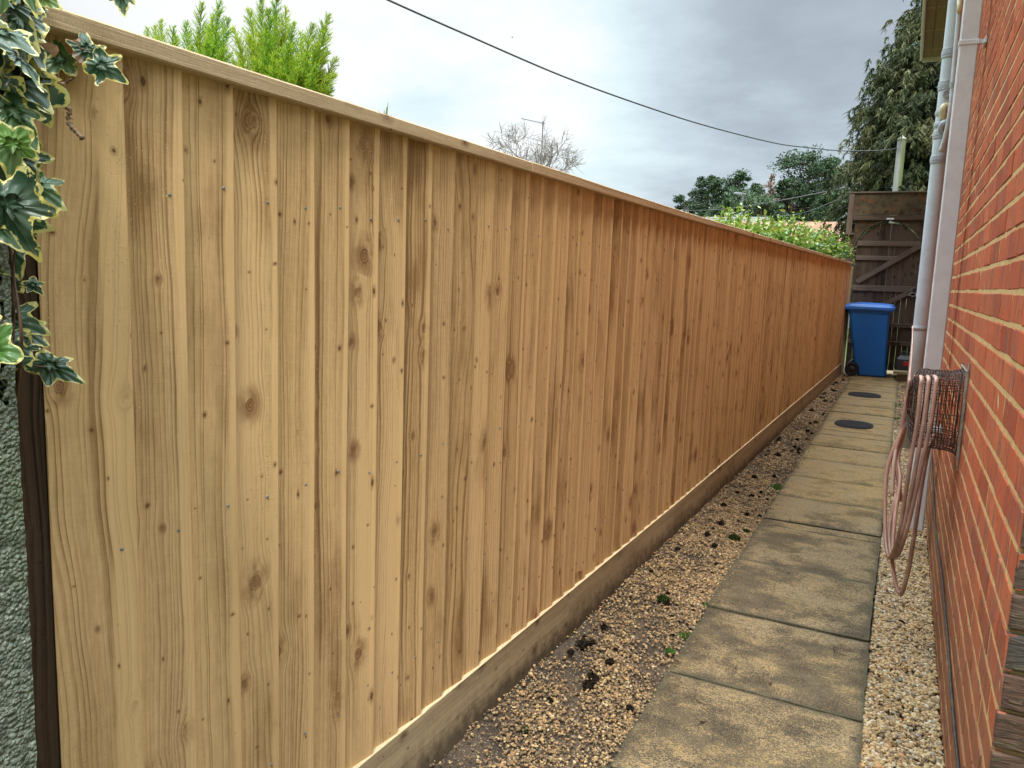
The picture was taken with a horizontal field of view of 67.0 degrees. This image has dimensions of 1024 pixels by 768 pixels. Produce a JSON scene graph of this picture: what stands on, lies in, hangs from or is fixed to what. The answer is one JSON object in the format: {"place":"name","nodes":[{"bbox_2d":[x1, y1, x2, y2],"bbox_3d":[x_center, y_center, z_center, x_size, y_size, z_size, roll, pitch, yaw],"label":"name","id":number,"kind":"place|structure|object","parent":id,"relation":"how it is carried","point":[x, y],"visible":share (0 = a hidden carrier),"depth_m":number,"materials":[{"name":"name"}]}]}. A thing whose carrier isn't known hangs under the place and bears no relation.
{"place":"outdoors","nodes":[
{"label":"outdoors","id":0,"kind":"place"},
{"bbox_2d":[57,0,919,215],"label":"sky","id":1,"kind":"structure","parent":0,"point":[788,72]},
{"bbox_2d":[429,362,942,767],"bbox_3d":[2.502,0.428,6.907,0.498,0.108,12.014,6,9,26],"label":"gravel","id":2,"kind":"structure","parent":0,"point":[731,553],"depth_m":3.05,"materials":[{"name":"beige gravel"}]},
{"bbox_2d":[0,243,36,767],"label":"roughcast pier","id":3,"kind":"structure","parent":2,"relation":"on","point":[18,747],"depth_m":0.86,"materials":[{"name":"grey concrete"}]},
{"bbox_2d":[15,235,60,767],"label":"timber post","id":4,"kind":"object","parent":2,"relation":"on","point":[32,442],"visible":0.21,"depth_m":1.11,"materials":[{"name":"brown wood"}]},
{"bbox_2d":[519,725,529,733],"bbox_3d":[0.037,1.014,2.272,0.037,0.026,0.032,-3,9,-30],"label":"moss cushion","id":5,"kind":"object","parent":2,"relation":"on","point":[526,730],"visible":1,"depth_m":2.27,"materials":[{"name":"green plant"}]},
{"bbox_2d":[546,695,553,701],"bbox_3d":[0.116,0.992,2.436,0.033,0.021,0.024,4,8,14],"label":"moss clod","id":6,"kind":"object","parent":2,"relation":"on","point":[550,699],"visible":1,"depth_m":2.43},
{"bbox_2d":[566,648,574,654],"bbox_3d":[0.209,0.951,2.749,0.035,0.024,0.039,0,8,-18],"label":"moss clod","id":7,"kind":"object","parent":2,"relation":"on","point":[571,651],"visible":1,"depth_m":2.75,"materials":[{"name":"black plant"}]},
{"bbox_2d":[575,637,591,648],"bbox_3d":[0.258,0.941,2.804,0.068,0.040,0.065,-1,9,-24],"label":"moss clod","id":8,"kind":"object","parent":2,"relation":"on","point":[583,643],"visible":1,"depth_m":2.80,"materials":[{"name":"black plant"}]},
{"bbox_2d":[581,678,595,689],"bbox_3d":[0.253,0.979,2.532,0.044,0.040,0.065,9,10,40],"label":"moss clod","id":9,"kind":"object","parent":2,"relation":"on","point":[588,683],"visible":1,"depth_m":2.52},
{"bbox_2d":[587,671,595,677],"bbox_3d":[0.267,0.974,2.591,0.045,0.028,0.032,6,9,26],"label":"moss clod","id":10,"kind":"object","parent":2,"relation":"on","point":[590,674],"visible":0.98,"depth_m":2.59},
{"bbox_2d":[589,639,596,645],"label":"moss clod","id":11,"kind":"object","parent":2,"relation":"on","point":[593,641],"visible":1,"depth_m":2.82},
{"bbox_2d":[591,675,599,681],"bbox_3d":[0.279,0.978,2.576,0.031,0.024,0.038,5,8,21],"label":"moss clod","id":12,"kind":"object","parent":2,"relation":"on","point":[595,678],"visible":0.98,"depth_m":2.57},
{"bbox_2d":[600,624,608,629],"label":"moss clod","id":13,"kind":"object","parent":2,"relation":"on","point":[603,626],"visible":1,"depth_m":2.96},
{"bbox_2d":[604,657,614,665],"bbox_3d":[0.339,0.963,2.687,0.050,0.031,0.039,-4,10,-36],"label":"moss clod","id":14,"kind":"object","parent":2,"relation":"on","point":[609,661],"visible":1,"depth_m":2.68,"materials":[{"name":"black plant"}]},
{"bbox_2d":[626,704,635,710],"bbox_3d":[0.366,1.005,2.404,0.039,0.024,0.029,7,9,30],"label":"moss clod","id":15,"kind":"object","parent":2,"relation":"on","point":[629,707],"visible":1,"depth_m":2.40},
{"bbox_2d":[657,594,669,603],"bbox_3d":[0.633,0.899,3.229,0.058,0.045,0.062,6,9,26],"label":"moss cushion","id":16,"kind":"object","parent":2,"relation":"on","point":[662,598],"visible":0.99,"depth_m":3.22,"materials":[{"name":"green plant"}]},
{"bbox_2d":[664,600,671,606],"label":"moss clod","id":17,"kind":"object","parent":2,"relation":"on","point":[667,602],"visible":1,"depth_m":3.18,"materials":[{"name":"black plant"}]},
{"bbox_2d":[664,647,675,654],"bbox_3d":[0.569,0.956,2.785,0.044,0.024,0.048,6,9,26],"label":"weed","id":18,"kind":"object","parent":2,"relation":"on","point":[669,650],"visible":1,"depth_m":2.78,"materials":[{"name":"green plant"}]},
{"bbox_2d":[455,410,895,766],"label":"leaf litter","id":19,"kind":"object","parent":2,"relation":"on","point":[677,639],"visible":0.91,"depth_m":2.67,"materials":[{"name":"brown plant"}]},
{"bbox_2d":[677,631,692,639],"bbox_3d":[0.659,0.941,2.923,0.065,0.022,0.081,6,9,26],"label":"weed","id":20,"kind":"object","parent":2,"relation":"on","point":[686,636],"visible":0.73,"depth_m":2.92,"materials":[{"name":"green plant"}]},
{"bbox_2d":[728,533,740,540],"bbox_3d":[1.161,0.805,4.041,0.066,0.052,0.068,6,9,26],"label":"moss cushion","id":21,"kind":"object","parent":2,"relation":"on","point":[734,537],"visible":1,"depth_m":4.03,"materials":[{"name":"green plant"}]},
{"bbox_2d":[770,482,782,489],"bbox_3d":[1.744,0.663,5.062,0.114,0.048,0.103,6,9,26],"label":"weed","id":22,"kind":"object","parent":2,"relation":"on","point":[775,486],"visible":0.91,"depth_m":5.05,"materials":[{"name":"green plant"}]},
{"bbox_2d":[604,370,897,767],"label":"path","id":23,"kind":"structure","parent":0,"point":[805,709],"depth_m":2.92,"materials":[{"name":"concrete"}]},
{"bbox_2d":[834,420,873,428],"bbox_3d":[3.242,0.386,7.335,0.341,0.027,0.440,6,9,26],"label":"drain cover","id":24,"kind":"object","parent":23,"relation":"on","point":[853,424],"visible":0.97,"depth_m":7.29,"materials":[{"name":"metal"}]},
{"bbox_2d":[848,392,880,397],"bbox_3d":[4.244,0.135,9.312,0.363,0.027,0.462,6,9,26],"label":"drain cover","id":25,"kind":"object","parent":23,"relation":"on","point":[865,394],"visible":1,"depth_m":9.26,"materials":[{"name":"metal"}]},
{"bbox_2d":[844,302,895,376],"bbox_3d":[5.165,-0.664,11.342,0.747,1.060,0.628,6,9,26],"label":"wheelie bin","id":26,"kind":"object","parent":23,"relation":"on","point":[869,324],"visible":0.91,"depth_m":11.07,"materials":[{"name":"blue plastic"}]},
{"bbox_2d":[893,367,907,381],"bbox_3d":[5.559,-0.128,11.008,0.245,0.165,0.650,6,9,26],"label":"timber step","id":27,"kind":"object","parent":23,"relation":"on","point":[901,375],"visible":0.51,"depth_m":10.80,"materials":[{"name":"brown wood"}]},
{"bbox_2d":[895,352,909,370],"bbox_3d":[5.584,-0.336,10.995,0.236,0.249,0.425,6,9,26],"label":"tool case","id":28,"kind":"object","parent":27,"relation":"on","point":[902,362],"visible":0.61,"depth_m":10.84,"materials":[{"name":"black plastic"}]},
{"bbox_2d":[690,187,847,210],"bbox_3d":[11.323,-9.446,40.519,0.030,2.701,38.766,3,8,5],"label":"overhead wire","id":29,"kind":"object","parent":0,"point":[774,201],"visible":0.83,"depth_m":29.27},
{"bbox_2d":[776,195,847,215],"bbox_3d":[12.665,-7.794,34.382,0.027,1.712,26.682,4,8,14],"label":"overhead wire","id":30,"kind":"object","parent":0,"point":[812,209],"visible":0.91,"depth_m":29.45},
{"bbox_2d":[844,300,907,362],"bbox_3d":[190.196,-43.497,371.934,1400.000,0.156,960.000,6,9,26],"label":"ground","id":31,"kind":"structure","parent":0,"point":[847,340],"depth_m":17.43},
{"bbox_2d":[142,0,339,96],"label":"golden cypress","id":32,"kind":"object","parent":31,"relation":"on","point":[264,52],"visible":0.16,"depth_m":4.04,"materials":[{"name":"green plant"}]},
{"bbox_2d":[33,6,853,767],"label":"fence","id":33,"kind":"object","parent":31,"relation":"on","point":[377,438],"visible":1,"depth_m":1.68,"materials":[{"name":"wood"}]},
{"bbox_2d":[0,0,135,405],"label":"ivy","id":34,"kind":"object","parent":33,"relation":"hanging from","point":[31,200],"visible":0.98,"depth_m":0.83,"materials":[{"name":"green plant"}]},
{"bbox_2d":[481,122,585,173],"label":"bare tree","id":35,"kind":"object","parent":31,"relation":"on","point":[549,155],"visible":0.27,"depth_m":52.79,"materials":[{"name":"plant"}]},
{"bbox_2d":[672,194,696,213],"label":"pine tree","id":36,"kind":"object","parent":31,"relation":"on","point":[680,200],"visible":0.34,"depth_m":73.16,"materials":[{"name":"green plant"}]},
{"bbox_2d":[687,175,726,215],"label":"pine tree","id":37,"kind":"object","parent":31,"relation":"on","point":[701,201],"visible":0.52,"depth_m":69.69,"materials":[{"name":"green plant"}]},
{"bbox_2d":[698,177,735,216],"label":"pine tree","id":38,"kind":"object","parent":31,"relation":"on","point":[717,186],"visible":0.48,"depth_m":67.26,"materials":[{"name":"green plant"}]},
{"bbox_2d":[706,198,743,216],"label":"pine tree","id":39,"kind":"object","parent":31,"relation":"on","point":[727,202],"visible":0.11,"depth_m":48.28,"materials":[{"name":"green plant"}]},
{"bbox_2d":[703,217,769,221],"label":"distant house","id":40,"kind":"structure","parent":31,"relation":"on","point":[733,218],"depth_m":32.19,"materials":[{"name":"grey tile"}]},
{"bbox_2d":[734,191,745,215],"bbox_3d":[8.998,-6.763,30.734,0.482,1.767,0.168,6,9,26],"label":"tv aerial","id":41,"kind":"object","parent":40,"relation":"on","point":[742,194],"visible":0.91,"depth_m":30.60,"materials":[{"name":"metal"}]},
{"bbox_2d":[716,168,758,216],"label":"pine tree","id":42,"kind":"object","parent":31,"relation":"on","point":[740,177],"visible":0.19,"depth_m":71.67,"materials":[{"name":"green plant"}]},
{"bbox_2d":[704,184,777,221],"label":"pine tree","id":43,"kind":"object","parent":31,"relation":"on","point":[732,196],"visible":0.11,"depth_m":49.15,"materials":[{"name":"green plant"}]},
{"bbox_2d":[751,182,766,195],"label":"pine tree","id":44,"kind":"object","parent":31,"relation":"on","point":[761,190],"visible":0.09,"depth_m":73.33,"materials":[{"name":"green plant"}]},
{"bbox_2d":[742,193,788,220],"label":"pine tree","id":45,"kind":"object","parent":31,"relation":"on","point":[760,199],"visible":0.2,"depth_m":47.09,"materials":[{"name":"green plant"}]},
{"bbox_2d":[762,173,778,209],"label":"larch tree","id":46,"kind":"object","parent":31,"relation":"on","point":[770,185],"visible":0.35,"depth_m":56.28,"materials":[{"name":"brown plant"}]},
{"bbox_2d":[704,203,854,262],"bbox_3d":[2.914,-0.828,8.578,0.999,2.214,5.604,8,10,35],"label":"garden shrub","id":47,"kind":"object","parent":31,"relation":"on","point":[816,242],"visible":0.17,"depth_m":8.06,"materials":[{"name":"green plant"}]},
{"bbox_2d":[766,177,824,221],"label":"pine tree","id":48,"kind":"object","parent":31,"relation":"on","point":[784,188],"visible":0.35,"depth_m":57.47,"materials":[{"name":"green plant"}]},
{"bbox_2d":[767,144,854,221],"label":"pine tree","id":49,"kind":"object","parent":31,"relation":"on","point":[815,169],"visible":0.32,"depth_m":58.12,"materials":[{"name":"green plant"}]},
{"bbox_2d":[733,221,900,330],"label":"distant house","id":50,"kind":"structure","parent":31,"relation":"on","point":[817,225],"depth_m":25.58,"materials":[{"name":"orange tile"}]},
{"bbox_2d":[793,154,854,221],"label":"pine tree","id":51,"kind":"object","parent":31,"relation":"on","point":[836,158],"visible":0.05,"depth_m":59.60,"materials":[{"name":"green plant"}]},
{"bbox_2d":[809,188,848,221],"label":"pine tree","id":52,"kind":"object","parent":31,"relation":"on","point":[822,200],"visible":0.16,"depth_m":54.12,"materials":[{"name":"green plant"}]},
{"bbox_2d":[808,0,941,338],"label":"drooping conifer","id":53,"kind":"object","parent":31,"relation":"on","point":[902,91],"visible":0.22,"depth_m":18.32,"materials":[{"name":"green plant"}]},
{"bbox_2d":[884,135,906,298],"bbox_3d":[8.707,-3.251,17.748,0.210,4.777,0.210,6,9,26],"label":"telegraph pole","id":54,"kind":"object","parent":31,"relation":"on","point":[899,164],"visible":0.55,"depth_m":17.45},
{"bbox_2d":[387,0,896,151],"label":"overhead wire","id":55,"kind":"object","parent":54,"relation":"attached to","point":[443,24],"visible":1,"depth_m":9.32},
{"bbox_2d":[859,381,944,767],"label":"gravel","id":56,"kind":"structure","parent":31,"relation":"on","point":[913,598],"depth_m":2.72,"materials":[{"name":"beige gravel"}]},
{"bbox_2d":[920,0,1023,767],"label":"house","id":57,"kind":"structure","parent":31,"relation":"on","point":[979,501],"depth_m":2.14,"materials":[{"name":"red brick"}]},
{"bbox_2d":[842,191,927,370],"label":"garden gate","id":58,"kind":"structure","parent":57,"relation":"attached to","point":[867,210],"depth_m":11.50,"materials":[{"name":"brown wood"}]},
{"bbox_2d":[902,0,963,448],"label":"soil pipe","id":59,"kind":"object","parent":57,"relation":"attached to","point":[930,232],"visible":0.56,"depth_m":6.11,"materials":[{"name":"grey plastic"}]},
{"bbox_2d":[905,363,970,470],"bbox_3d":[1.571,0.091,2.881,0.187,0.380,0.330,6,9,26],"label":"hose holder","id":60,"kind":"object","parent":57,"relation":"attached to","point":[912,387],"visible":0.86,"depth_m":2.78,"materials":[{"name":"brown metal"}]},
{"bbox_2d":[883,326,938,594],"bbox_3d":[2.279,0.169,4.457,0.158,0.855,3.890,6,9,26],"label":"garden hose","id":61,"kind":"object","parent":60,"relation":"hanging from","point":[893,547],"visible":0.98,"depth_m":2.81,"materials":[{"name":"beige rubber"}]},
{"bbox_2d":[931,458,959,767],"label":"cable","id":62,"kind":"object","parent":57,"relation":"attached to","point":[950,682],"visible":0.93,"depth_m":2.36,"materials":[{"name":"black plastic"}]},
{"bbox_2d":[909,0,987,531],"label":"square downpipe","id":63,"kind":"object","parent":57,"relation":"attached to","point":[970,41],"visible":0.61,"depth_m":3.72,"materials":[{"name":"white plastic"}]},
{"bbox_2d":[938,0,962,151],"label":"waste pipe","id":64,"kind":"object","parent":57,"relation":"attached to","point":[944,116],"visible":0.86,"depth_m":5.83,"materials":[{"name":"grey plastic"}]},
{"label":"distant house","id":65,"kind":"object","parent":31,"relation":"on","visible":0},
{"bbox_2d":[521,116,546,164],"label":"tv aerial","id":66,"kind":"object","parent":65,"relation":"on","point":[542,122],"visible":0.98,"depth_m":48.07,"materials":[{"name":"metal"}]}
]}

